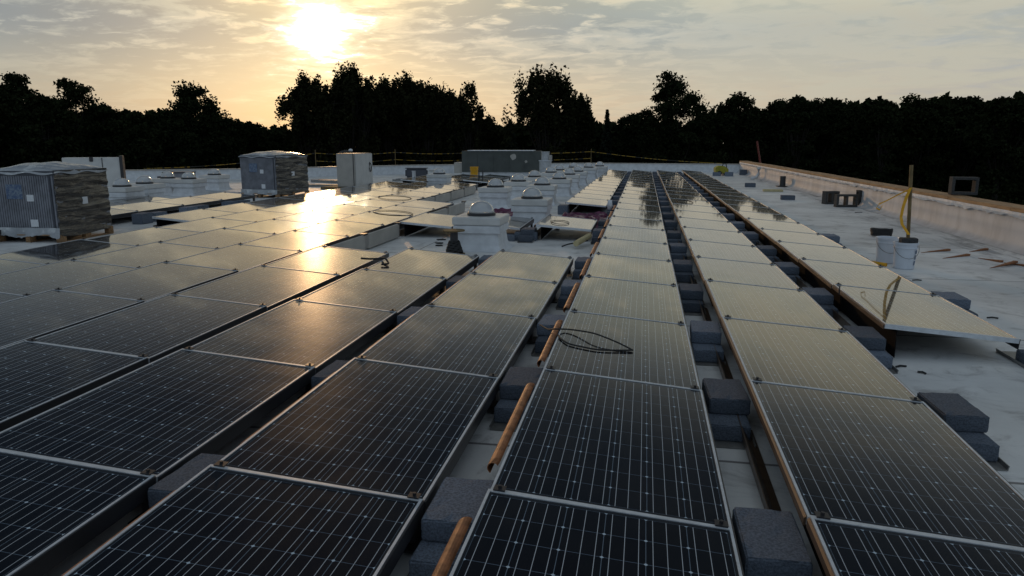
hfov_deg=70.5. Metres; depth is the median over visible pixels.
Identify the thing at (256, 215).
solar panel
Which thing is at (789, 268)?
ballast block
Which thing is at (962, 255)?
wooden wedge
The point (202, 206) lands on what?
ballast block
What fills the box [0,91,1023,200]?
wood
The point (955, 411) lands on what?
ballast block
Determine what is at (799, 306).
solar panel
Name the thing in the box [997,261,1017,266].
wooden wedge
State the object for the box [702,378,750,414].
ballast block
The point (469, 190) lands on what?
deflector bar
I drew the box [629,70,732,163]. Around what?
broadleaf tree
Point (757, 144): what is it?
leaning pole
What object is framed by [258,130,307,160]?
broadleaf tree
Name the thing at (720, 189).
solar panel
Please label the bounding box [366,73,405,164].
upright tree
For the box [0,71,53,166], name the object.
broadleaf tree
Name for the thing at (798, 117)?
broadleaf tree
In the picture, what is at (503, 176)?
solar panel
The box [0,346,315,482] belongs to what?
solar panel
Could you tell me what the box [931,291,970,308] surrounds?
ballast block
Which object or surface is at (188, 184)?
domed skylight
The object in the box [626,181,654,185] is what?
solar panel
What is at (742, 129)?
broadleaf tree
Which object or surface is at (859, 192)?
cinder block
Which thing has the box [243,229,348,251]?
solar panel
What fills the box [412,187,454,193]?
solar panel
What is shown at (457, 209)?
deflector bar
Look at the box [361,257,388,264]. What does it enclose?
cable end
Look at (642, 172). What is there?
solar panel
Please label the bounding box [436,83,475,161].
upright tree
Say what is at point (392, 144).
upright tree
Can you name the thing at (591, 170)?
domed skylight
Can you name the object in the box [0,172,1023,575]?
roof deck
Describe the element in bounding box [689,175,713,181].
solar panel
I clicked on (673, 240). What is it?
ballast block
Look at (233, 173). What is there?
parapet wall
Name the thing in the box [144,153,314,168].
caution tape
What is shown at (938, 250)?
wooden wedge
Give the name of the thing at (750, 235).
ballast block
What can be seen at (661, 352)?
solar panel
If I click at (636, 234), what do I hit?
solar panel
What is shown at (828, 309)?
ballast block
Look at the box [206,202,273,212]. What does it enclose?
solar panel
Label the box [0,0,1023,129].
sky
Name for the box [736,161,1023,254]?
parapet wall
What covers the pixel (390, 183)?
solar panel
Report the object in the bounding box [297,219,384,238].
solar panel
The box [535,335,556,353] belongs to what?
ballast block
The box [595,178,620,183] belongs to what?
solar panel
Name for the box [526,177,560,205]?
domed skylight
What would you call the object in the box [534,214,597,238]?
solar panel
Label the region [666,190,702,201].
solar panel
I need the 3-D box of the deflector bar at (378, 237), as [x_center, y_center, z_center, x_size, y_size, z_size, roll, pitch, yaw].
[-2.241,-0.931,12.597,0.129,0.265,1.597,2,12,10]
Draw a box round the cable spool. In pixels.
[443,229,464,253]
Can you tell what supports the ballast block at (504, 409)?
on the ballast tray at (494, 425)
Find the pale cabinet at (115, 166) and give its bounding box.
[62,155,125,186]
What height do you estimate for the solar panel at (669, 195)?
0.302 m
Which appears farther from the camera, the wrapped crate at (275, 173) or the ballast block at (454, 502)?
the wrapped crate at (275, 173)
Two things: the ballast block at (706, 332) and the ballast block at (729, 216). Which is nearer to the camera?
the ballast block at (706, 332)
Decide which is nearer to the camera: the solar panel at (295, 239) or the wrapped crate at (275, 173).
the solar panel at (295, 239)
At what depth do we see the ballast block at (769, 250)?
10.53 m
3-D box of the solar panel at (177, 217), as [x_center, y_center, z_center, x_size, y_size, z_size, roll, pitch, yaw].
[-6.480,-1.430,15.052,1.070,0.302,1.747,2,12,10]
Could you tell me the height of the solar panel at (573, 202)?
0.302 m
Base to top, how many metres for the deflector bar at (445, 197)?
0.265 m
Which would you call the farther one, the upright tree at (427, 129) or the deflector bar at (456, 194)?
the upright tree at (427, 129)
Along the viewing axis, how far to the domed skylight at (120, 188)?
19.47 m
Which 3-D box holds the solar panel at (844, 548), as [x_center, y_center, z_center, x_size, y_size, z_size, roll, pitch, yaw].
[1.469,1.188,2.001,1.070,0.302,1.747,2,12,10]
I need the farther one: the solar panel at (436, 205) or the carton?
the carton
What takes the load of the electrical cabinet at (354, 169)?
on the roof deck
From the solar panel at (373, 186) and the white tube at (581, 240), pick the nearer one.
the white tube at (581, 240)
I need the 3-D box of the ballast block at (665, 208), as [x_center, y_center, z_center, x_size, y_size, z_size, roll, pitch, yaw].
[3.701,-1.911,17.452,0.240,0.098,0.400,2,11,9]
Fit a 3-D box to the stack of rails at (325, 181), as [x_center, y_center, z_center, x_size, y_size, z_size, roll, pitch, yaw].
[-7.688,-4.634,31.504,2.792,0.112,0.460,8,14,34]
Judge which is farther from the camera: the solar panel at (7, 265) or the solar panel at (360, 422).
the solar panel at (7, 265)
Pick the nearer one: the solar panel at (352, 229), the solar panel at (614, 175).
the solar panel at (352, 229)
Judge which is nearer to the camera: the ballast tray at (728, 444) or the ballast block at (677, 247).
the ballast tray at (728, 444)
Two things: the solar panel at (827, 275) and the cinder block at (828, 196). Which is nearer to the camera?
the solar panel at (827, 275)
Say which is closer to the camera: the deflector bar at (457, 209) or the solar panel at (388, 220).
the solar panel at (388, 220)
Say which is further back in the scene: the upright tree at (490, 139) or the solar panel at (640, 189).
the upright tree at (490, 139)
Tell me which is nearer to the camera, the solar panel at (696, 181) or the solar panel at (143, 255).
the solar panel at (143, 255)
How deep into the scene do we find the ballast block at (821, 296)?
7.35 m
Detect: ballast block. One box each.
[131,212,152,223]
[148,453,225,507]
[152,211,166,221]
[179,206,197,211]
[192,205,208,208]
[221,201,238,205]
[311,360,348,387]
[397,306,421,325]
[409,539,462,575]
[421,477,493,543]
[446,275,464,289]
[478,255,492,265]
[494,398,528,423]
[499,367,542,400]
[507,233,514,240]
[514,231,537,240]
[519,235,533,241]
[521,227,536,234]
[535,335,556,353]
[537,314,565,335]
[558,205,568,214]
[558,294,575,307]
[561,280,581,294]
[573,269,587,278]
[574,257,592,268]
[592,228,605,235]
[592,236,602,242]
[598,219,609,225]
[657,192,664,195]
[659,196,666,200]
[659,201,668,205]
[660,206,670,210]
[662,212,673,218]
[664,220,676,226]
[664,226,676,232]
[667,230,680,238]
[667,239,681,244]
[669,243,686,252]
[670,252,686,260]
[673,259,692,271]
[675,271,693,282]
[678,283,703,299]
[681,299,702,312]
[690,320,721,343]
[690,338,723,362]
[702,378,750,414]
[704,197,713,200]
[706,404,750,441]
[709,201,719,205]
[713,172,720,175]
[715,207,725,211]
[722,213,734,219]
[725,172,732,175]
[731,221,744,228]
[732,507,812,575]
[739,169,746,174]
[741,231,758,239]
[745,183,755,186]
[756,245,776,255]
[765,255,778,261]
[773,262,799,274]
[780,195,794,199]
[786,274,800,283]
[801,287,833,304]
[819,304,838,317]
[820,233,839,241]
[843,325,885,350]
[869,350,892,368]
[899,237,918,247]
[917,392,989,432]
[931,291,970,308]
[955,431,999,461]
[1015,349,1023,363]
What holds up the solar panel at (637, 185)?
on the roof deck
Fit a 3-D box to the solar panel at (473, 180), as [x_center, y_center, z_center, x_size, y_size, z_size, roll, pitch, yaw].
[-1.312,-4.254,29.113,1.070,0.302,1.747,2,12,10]
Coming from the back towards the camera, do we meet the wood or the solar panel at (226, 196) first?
the wood
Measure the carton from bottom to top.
0.477 m
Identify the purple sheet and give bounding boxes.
[494,208,512,215]
[562,211,607,227]
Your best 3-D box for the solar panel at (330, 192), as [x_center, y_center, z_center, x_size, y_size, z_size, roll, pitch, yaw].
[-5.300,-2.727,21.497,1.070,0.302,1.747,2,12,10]
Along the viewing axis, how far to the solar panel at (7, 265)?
8.89 m
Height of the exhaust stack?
1.297 m
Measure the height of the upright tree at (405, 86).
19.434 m
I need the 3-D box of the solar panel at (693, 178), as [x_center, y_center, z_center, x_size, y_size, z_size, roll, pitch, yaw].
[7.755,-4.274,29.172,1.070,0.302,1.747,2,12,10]
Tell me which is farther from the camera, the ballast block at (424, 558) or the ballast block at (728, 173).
the ballast block at (728, 173)
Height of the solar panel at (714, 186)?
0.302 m
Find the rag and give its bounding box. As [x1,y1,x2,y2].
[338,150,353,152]
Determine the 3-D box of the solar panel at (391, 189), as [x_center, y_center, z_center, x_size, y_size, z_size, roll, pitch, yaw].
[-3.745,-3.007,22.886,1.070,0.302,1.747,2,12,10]
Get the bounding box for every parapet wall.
[125,163,739,180]
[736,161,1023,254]
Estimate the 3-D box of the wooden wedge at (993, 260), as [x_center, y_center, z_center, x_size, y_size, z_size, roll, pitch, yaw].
[7.106,-0.428,10.774,0.056,0.030,0.412,-3,12,-12]
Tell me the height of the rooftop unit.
1.332 m
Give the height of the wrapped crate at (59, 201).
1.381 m
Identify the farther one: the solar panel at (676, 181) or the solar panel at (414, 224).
the solar panel at (676, 181)
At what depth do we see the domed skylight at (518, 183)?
22.07 m
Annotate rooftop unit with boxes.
[454,150,541,176]
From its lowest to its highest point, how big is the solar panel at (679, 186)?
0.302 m
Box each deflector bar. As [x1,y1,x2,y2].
[330,233,367,249]
[365,222,400,248]
[421,195,435,200]
[431,207,448,213]
[435,192,450,201]
[447,201,465,214]
[450,188,464,199]
[464,185,476,195]
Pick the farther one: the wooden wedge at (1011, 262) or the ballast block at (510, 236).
the ballast block at (510, 236)
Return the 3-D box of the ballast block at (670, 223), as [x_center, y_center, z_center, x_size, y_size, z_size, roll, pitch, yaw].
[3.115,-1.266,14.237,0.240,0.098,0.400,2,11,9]
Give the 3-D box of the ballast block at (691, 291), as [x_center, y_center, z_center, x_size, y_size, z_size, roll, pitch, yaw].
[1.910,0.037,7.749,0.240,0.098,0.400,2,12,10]
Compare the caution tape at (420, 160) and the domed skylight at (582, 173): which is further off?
the caution tape at (420, 160)
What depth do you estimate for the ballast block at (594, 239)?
12.51 m
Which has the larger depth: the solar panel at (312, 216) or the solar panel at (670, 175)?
the solar panel at (670, 175)
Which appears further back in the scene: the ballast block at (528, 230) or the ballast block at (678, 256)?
the ballast block at (528, 230)
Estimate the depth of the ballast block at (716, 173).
37.90 m
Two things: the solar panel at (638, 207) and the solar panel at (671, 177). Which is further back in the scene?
the solar panel at (671, 177)
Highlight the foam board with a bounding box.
[763,189,782,191]
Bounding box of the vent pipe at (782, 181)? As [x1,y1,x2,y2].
[776,176,787,186]
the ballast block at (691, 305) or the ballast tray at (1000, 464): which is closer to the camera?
the ballast tray at (1000, 464)
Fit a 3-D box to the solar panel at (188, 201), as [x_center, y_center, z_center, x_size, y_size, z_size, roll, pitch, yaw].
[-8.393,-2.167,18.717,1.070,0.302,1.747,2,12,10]
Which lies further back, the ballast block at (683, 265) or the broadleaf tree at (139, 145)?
the broadleaf tree at (139, 145)
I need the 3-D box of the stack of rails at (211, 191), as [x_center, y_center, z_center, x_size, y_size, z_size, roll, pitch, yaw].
[-10.176,-3.297,24.958,2.689,0.069,0.460,8,14,34]
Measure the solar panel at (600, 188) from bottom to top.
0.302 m
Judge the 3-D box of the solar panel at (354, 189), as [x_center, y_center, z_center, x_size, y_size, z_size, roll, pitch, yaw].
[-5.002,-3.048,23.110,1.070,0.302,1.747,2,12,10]
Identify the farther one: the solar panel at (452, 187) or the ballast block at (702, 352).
the solar panel at (452, 187)
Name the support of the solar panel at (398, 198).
on the roof deck
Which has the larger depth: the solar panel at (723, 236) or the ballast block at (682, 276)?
the solar panel at (723, 236)
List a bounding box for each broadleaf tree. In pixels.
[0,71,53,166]
[6,92,90,166]
[46,77,105,140]
[76,103,136,169]
[105,110,174,169]
[148,108,205,168]
[165,79,236,168]
[241,122,278,152]
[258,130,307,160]
[611,113,655,162]
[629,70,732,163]
[708,91,772,163]
[752,98,804,167]
[775,94,818,170]
[801,97,850,174]
[860,99,903,184]
[891,93,961,191]
[928,95,992,195]
[957,96,1023,204]
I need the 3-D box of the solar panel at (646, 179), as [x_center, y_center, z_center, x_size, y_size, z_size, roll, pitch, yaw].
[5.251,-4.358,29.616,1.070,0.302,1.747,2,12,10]
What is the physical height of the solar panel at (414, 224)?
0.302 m
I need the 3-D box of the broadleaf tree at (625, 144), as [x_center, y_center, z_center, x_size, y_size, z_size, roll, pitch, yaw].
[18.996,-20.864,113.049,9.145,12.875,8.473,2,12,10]
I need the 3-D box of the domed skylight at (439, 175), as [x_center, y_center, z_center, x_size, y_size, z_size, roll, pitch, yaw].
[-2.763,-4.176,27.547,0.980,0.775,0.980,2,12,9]
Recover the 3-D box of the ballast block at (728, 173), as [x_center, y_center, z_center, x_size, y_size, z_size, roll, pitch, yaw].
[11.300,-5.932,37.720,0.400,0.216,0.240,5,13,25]
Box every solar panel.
[0,238,138,263]
[0,258,49,273]
[0,258,139,295]
[0,287,144,347]
[0,292,30,302]
[0,338,148,431]
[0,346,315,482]
[0,449,155,575]
[35,292,266,362]
[61,260,237,301]
[61,460,423,575]
[76,240,217,266]
[85,226,204,244]
[109,195,170,202]
[110,201,128,205]
[110,201,183,212]
[110,208,138,218]
[151,196,222,206]
[152,208,237,226]
[160,216,257,231]
[163,227,275,247]
[170,242,301,271]
[177,264,339,310]
[191,192,254,201]
[191,297,396,373]
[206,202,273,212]
[214,209,296,221]
[221,355,499,515]
[227,218,318,233]
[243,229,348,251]
[246,197,307,205]
[259,203,329,213]
[266,244,388,278]
[276,210,353,222]
[279,193,331,200]
[295,198,355,206]
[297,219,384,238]
[300,267,446,315]
[310,189,354,195]
[314,203,381,214]
[326,193,378,200]
[332,186,372,191]
[338,211,412,227]
[347,199,403,207]
[350,189,399,195]
[353,183,395,188]
[361,303,536,389]
[367,247,478,280]
[371,194,424,202]
[371,205,434,216]
[372,181,407,185]
[373,186,414,192]
[391,184,428,188]
[394,190,440,197]
[397,199,453,210]
[399,212,456,235]
[400,177,427,182]
[408,181,439,185]
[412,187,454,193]
[429,184,466,190]
[430,271,558,327]
[432,484,743,575]
[443,181,477,189]
[451,175,472,178]
[451,178,464,182]
[463,177,490,183]
[471,249,573,289]
[474,176,503,183]
[484,174,510,180]
[487,365,733,528]
[508,216,533,231]
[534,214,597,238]
[537,308,700,388]
[563,274,685,323]
[565,196,607,212]
[574,192,611,206]
[579,252,677,285]
[580,188,614,197]
[585,185,616,191]
[589,183,617,191]
[590,236,671,260]
[592,180,619,188]
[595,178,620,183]
[598,177,622,182]
[598,224,667,243]
[600,175,623,178]
[602,173,624,176]
[603,215,664,229]
[605,172,625,175]
[608,207,662,220]
[612,202,660,211]
[617,197,658,205]
[621,193,657,200]
[622,189,656,195]
[624,186,655,191]
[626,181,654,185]
[626,183,655,188]
[628,179,653,182]
[629,177,653,180]
[630,174,652,176]
[630,175,652,178]
[631,172,652,175]
[632,171,651,173]
[657,171,677,173]
[659,174,681,176]
[659,175,683,178]
[660,177,685,180]
[661,179,687,182]
[662,181,690,185]
[663,184,693,188]
[664,186,698,196]
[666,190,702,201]
[666,197,712,213]
[667,193,706,205]
[671,203,719,220]
[674,209,727,230]
[674,216,738,242]
[678,226,754,257]
[682,170,702,174]
[682,238,772,277]
[685,172,707,177]
[687,174,710,178]
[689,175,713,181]
[690,255,799,305]
[692,177,718,183]
[694,179,722,186]
[697,181,726,189]
[699,278,843,348]
[700,184,732,192]
[704,186,740,196]
[708,190,747,200]
[714,194,757,206]
[714,315,917,423]
[719,198,767,213]
[727,203,781,220]
[735,210,795,230]
[737,377,1023,575]
[742,217,816,244]
[756,227,843,259]
[772,240,877,280]
[794,257,930,310]
[806,511,1023,575]
[828,282,1020,357]
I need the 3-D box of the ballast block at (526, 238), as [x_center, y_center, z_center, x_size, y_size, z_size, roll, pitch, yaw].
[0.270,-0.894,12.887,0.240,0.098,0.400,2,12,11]
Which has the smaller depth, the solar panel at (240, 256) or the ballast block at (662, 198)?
the solar panel at (240, 256)
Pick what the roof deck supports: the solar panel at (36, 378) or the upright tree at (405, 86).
the solar panel at (36, 378)
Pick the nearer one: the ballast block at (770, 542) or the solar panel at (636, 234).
the ballast block at (770, 542)
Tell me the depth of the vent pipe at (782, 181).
28.55 m
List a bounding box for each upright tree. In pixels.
[274,69,333,166]
[311,60,388,166]
[322,75,365,165]
[365,76,409,164]
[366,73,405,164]
[375,69,449,164]
[400,81,453,164]
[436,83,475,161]
[436,93,482,163]
[477,116,507,149]
[498,64,579,162]
[565,92,595,162]
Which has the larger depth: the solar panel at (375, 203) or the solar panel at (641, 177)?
the solar panel at (641, 177)
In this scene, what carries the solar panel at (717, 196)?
on the roof deck
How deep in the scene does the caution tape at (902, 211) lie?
9.90 m
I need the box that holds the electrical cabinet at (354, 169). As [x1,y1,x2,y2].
[320,153,372,188]
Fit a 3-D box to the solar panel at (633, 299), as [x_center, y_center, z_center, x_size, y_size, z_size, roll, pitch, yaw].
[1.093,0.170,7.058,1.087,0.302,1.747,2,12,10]
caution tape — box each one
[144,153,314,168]
[395,152,458,153]
[396,159,458,160]
[591,151,722,163]
[876,189,908,209]
[900,188,911,234]
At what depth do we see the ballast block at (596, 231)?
12.69 m
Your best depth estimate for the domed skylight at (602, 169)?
36.28 m
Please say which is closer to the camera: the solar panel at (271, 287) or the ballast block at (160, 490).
the ballast block at (160, 490)
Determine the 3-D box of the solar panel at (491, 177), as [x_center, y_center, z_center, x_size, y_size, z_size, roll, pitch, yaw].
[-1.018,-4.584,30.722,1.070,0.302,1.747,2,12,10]
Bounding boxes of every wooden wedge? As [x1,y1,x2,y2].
[921,249,950,252]
[946,254,969,257]
[970,248,988,251]
[980,258,1003,261]
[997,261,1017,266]
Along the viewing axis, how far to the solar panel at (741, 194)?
21.12 m
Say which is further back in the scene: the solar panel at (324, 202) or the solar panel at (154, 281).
the solar panel at (324, 202)
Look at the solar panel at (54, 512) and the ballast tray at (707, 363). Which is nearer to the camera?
the solar panel at (54, 512)
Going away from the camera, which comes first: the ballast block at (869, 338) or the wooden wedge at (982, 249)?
the ballast block at (869, 338)
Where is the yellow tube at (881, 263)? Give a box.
[872,261,886,266]
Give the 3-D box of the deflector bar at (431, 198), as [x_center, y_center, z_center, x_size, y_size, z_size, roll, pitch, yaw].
[-2.309,-2.270,19.264,0.129,0.265,1.597,2,12,10]
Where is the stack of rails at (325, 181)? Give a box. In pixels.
[311,179,336,182]
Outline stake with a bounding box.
[906,165,912,237]
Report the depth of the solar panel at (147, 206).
17.07 m
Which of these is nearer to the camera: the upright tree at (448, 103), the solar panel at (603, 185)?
the solar panel at (603, 185)
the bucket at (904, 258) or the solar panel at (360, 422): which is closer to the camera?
the solar panel at (360, 422)
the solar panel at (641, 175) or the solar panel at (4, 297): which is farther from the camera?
the solar panel at (641, 175)
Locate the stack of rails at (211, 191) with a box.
[206,190,240,193]
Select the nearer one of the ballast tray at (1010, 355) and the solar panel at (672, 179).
the ballast tray at (1010, 355)
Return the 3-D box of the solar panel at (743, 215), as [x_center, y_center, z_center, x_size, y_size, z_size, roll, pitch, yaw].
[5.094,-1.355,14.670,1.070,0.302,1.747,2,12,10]
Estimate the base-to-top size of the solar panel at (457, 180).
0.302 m
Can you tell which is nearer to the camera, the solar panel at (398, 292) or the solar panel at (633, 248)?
the solar panel at (398, 292)
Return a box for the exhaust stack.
[539,152,551,172]
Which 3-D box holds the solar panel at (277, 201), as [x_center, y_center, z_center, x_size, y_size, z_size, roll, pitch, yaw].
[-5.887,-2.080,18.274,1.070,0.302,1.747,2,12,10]
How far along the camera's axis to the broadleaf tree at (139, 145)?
83.70 m
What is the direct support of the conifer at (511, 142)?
on the ground
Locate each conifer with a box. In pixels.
[504,120,517,149]
[597,109,614,162]
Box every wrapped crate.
[0,161,113,242]
[238,151,308,197]
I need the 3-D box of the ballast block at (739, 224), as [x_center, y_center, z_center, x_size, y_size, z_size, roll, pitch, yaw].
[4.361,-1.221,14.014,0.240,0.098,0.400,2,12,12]
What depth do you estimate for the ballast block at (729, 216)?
15.44 m
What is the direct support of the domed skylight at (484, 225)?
on the roof deck
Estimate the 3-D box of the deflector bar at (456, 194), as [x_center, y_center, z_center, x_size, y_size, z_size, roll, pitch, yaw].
[-1.717,-2.917,22.486,0.129,0.265,1.597,2,12,10]
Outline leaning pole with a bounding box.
[756,141,760,162]
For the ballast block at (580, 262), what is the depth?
9.43 m
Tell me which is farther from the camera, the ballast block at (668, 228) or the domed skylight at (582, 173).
the domed skylight at (582, 173)
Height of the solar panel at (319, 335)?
0.302 m
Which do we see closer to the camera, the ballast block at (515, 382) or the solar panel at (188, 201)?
the ballast block at (515, 382)
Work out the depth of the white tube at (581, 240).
12.02 m
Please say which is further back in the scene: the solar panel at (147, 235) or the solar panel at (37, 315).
the solar panel at (147, 235)
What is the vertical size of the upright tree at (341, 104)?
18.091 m
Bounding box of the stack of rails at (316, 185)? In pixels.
[309,184,337,186]
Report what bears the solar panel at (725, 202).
on the roof deck
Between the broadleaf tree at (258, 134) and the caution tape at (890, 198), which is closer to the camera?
the caution tape at (890, 198)
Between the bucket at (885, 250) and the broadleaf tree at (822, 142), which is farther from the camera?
the broadleaf tree at (822, 142)
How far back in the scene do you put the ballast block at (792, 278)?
8.88 m
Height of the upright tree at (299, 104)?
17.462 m
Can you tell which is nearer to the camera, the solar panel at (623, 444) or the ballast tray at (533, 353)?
the solar panel at (623, 444)
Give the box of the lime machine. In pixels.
[713,163,728,175]
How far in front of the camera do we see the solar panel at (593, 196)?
20.17 m
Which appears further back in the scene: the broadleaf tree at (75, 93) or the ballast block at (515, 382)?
the broadleaf tree at (75, 93)
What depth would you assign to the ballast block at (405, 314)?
6.54 m
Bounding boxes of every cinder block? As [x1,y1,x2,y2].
[821,191,839,203]
[834,194,857,206]
[856,190,861,204]
[948,177,979,194]
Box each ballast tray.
[489,418,518,431]
[531,346,549,356]
[684,305,705,315]
[695,359,725,365]
[714,432,755,448]
[889,365,898,373]
[987,457,1009,470]
[996,348,1023,367]
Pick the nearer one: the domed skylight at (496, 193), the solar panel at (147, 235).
the solar panel at (147, 235)
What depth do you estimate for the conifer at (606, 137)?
110.00 m
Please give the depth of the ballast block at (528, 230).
12.86 m
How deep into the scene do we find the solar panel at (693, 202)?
18.17 m
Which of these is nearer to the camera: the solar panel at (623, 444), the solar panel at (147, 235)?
the solar panel at (623, 444)
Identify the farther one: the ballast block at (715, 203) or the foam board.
the foam board
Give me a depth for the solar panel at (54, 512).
3.05 m
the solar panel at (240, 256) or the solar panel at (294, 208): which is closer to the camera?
the solar panel at (240, 256)
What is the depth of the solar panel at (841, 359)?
5.03 m
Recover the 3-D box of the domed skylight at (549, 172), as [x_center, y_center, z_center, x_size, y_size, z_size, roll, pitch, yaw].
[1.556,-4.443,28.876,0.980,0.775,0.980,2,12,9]
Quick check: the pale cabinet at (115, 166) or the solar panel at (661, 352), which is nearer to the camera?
the solar panel at (661, 352)
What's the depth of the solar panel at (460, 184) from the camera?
25.98 m
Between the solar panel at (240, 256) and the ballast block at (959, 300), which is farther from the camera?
the solar panel at (240, 256)
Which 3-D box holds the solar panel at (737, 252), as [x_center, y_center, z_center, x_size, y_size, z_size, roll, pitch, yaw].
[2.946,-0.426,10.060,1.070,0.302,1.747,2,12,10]
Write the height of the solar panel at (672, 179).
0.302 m
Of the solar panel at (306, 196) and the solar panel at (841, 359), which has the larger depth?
the solar panel at (306, 196)
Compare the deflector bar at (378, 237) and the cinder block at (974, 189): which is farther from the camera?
the cinder block at (974, 189)
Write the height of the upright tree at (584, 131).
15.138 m
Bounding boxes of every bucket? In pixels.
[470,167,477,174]
[876,236,899,263]
[893,240,919,269]
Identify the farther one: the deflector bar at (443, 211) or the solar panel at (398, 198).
the solar panel at (398, 198)
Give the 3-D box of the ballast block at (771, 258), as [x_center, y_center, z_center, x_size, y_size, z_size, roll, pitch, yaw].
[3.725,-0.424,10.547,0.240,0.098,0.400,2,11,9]
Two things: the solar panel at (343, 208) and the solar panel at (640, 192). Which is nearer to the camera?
the solar panel at (343, 208)
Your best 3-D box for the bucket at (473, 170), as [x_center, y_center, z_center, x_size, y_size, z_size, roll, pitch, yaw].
[-1.753,-5.314,33.611,0.412,0.617,0.402,2,12,10]
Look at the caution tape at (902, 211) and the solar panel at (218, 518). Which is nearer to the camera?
the solar panel at (218, 518)
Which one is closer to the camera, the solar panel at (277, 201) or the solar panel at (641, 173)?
the solar panel at (277, 201)
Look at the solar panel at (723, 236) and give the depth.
11.58 m
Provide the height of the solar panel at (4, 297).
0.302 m
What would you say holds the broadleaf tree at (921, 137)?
on the ground
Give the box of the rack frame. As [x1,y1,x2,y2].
[455,170,483,184]
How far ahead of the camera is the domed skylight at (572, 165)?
34.45 m
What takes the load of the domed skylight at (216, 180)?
on the roof deck
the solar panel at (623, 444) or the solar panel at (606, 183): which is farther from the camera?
the solar panel at (606, 183)
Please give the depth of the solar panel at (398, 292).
7.36 m
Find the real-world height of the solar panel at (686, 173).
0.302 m
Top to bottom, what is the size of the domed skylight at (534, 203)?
0.775 m
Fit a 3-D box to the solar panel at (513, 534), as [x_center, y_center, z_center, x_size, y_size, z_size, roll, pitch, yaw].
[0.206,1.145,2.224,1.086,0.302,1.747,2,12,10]
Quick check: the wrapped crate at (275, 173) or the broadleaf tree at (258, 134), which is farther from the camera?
the broadleaf tree at (258, 134)
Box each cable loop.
[373,210,412,215]
[539,324,632,350]
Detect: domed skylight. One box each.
[108,178,144,199]
[131,176,165,197]
[152,171,180,195]
[171,172,207,196]
[199,169,231,190]
[426,168,451,183]
[452,201,514,252]
[478,178,511,208]
[504,174,532,198]
[510,187,552,225]
[525,170,546,183]
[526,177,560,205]
[540,167,556,178]
[548,172,573,196]
[555,165,564,172]
[563,168,581,189]
[564,163,577,168]
[573,166,588,185]
[582,163,597,179]
[593,162,607,177]
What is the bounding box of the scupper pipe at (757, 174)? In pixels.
[750,167,760,179]
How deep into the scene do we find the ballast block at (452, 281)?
8.06 m
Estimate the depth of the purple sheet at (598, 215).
16.86 m
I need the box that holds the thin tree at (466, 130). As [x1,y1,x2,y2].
[445,80,491,156]
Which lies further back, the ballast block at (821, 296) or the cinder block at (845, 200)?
the cinder block at (845, 200)
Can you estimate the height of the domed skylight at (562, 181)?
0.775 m
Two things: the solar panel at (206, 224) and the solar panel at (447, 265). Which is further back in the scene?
the solar panel at (206, 224)
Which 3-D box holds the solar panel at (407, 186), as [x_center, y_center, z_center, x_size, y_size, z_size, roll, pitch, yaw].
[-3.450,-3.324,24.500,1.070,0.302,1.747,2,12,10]
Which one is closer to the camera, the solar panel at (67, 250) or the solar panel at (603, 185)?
the solar panel at (67, 250)
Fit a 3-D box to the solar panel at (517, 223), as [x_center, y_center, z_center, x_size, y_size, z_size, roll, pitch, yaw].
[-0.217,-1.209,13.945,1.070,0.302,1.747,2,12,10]
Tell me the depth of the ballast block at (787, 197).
22.08 m
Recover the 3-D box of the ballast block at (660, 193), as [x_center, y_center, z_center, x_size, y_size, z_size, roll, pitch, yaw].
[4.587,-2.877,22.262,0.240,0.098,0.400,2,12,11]
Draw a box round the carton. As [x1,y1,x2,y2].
[405,168,427,177]
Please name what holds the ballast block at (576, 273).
on the ballast tray
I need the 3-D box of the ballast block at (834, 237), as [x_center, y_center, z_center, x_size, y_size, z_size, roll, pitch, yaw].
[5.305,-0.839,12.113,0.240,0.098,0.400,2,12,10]
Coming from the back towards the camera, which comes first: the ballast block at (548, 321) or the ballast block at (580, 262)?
the ballast block at (580, 262)
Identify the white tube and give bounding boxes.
[573,233,591,246]
[607,200,611,209]
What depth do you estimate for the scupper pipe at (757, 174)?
34.33 m
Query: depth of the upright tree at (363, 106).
91.40 m
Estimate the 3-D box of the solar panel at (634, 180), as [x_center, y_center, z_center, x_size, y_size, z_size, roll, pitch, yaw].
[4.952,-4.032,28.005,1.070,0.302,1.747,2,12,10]
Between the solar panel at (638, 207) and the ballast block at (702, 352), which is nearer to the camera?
the ballast block at (702, 352)
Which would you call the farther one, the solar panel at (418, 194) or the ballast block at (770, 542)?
the solar panel at (418, 194)
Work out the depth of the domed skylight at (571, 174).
26.73 m
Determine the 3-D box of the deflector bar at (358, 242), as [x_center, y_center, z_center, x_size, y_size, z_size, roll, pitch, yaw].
[-2.537,-0.608,10.986,0.129,0.265,1.597,2,12,10]
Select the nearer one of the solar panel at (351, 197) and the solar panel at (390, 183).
the solar panel at (351, 197)
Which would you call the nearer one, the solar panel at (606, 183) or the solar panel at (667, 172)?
the solar panel at (606, 183)
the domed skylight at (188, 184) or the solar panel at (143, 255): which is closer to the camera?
the solar panel at (143, 255)
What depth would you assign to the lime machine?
38.30 m
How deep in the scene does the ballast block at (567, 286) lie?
7.81 m
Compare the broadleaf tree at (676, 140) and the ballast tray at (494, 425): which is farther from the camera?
the broadleaf tree at (676, 140)
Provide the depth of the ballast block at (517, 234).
12.91 m
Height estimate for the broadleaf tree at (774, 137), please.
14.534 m
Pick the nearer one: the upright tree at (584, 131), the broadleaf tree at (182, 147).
the broadleaf tree at (182, 147)
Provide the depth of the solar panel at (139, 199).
18.94 m

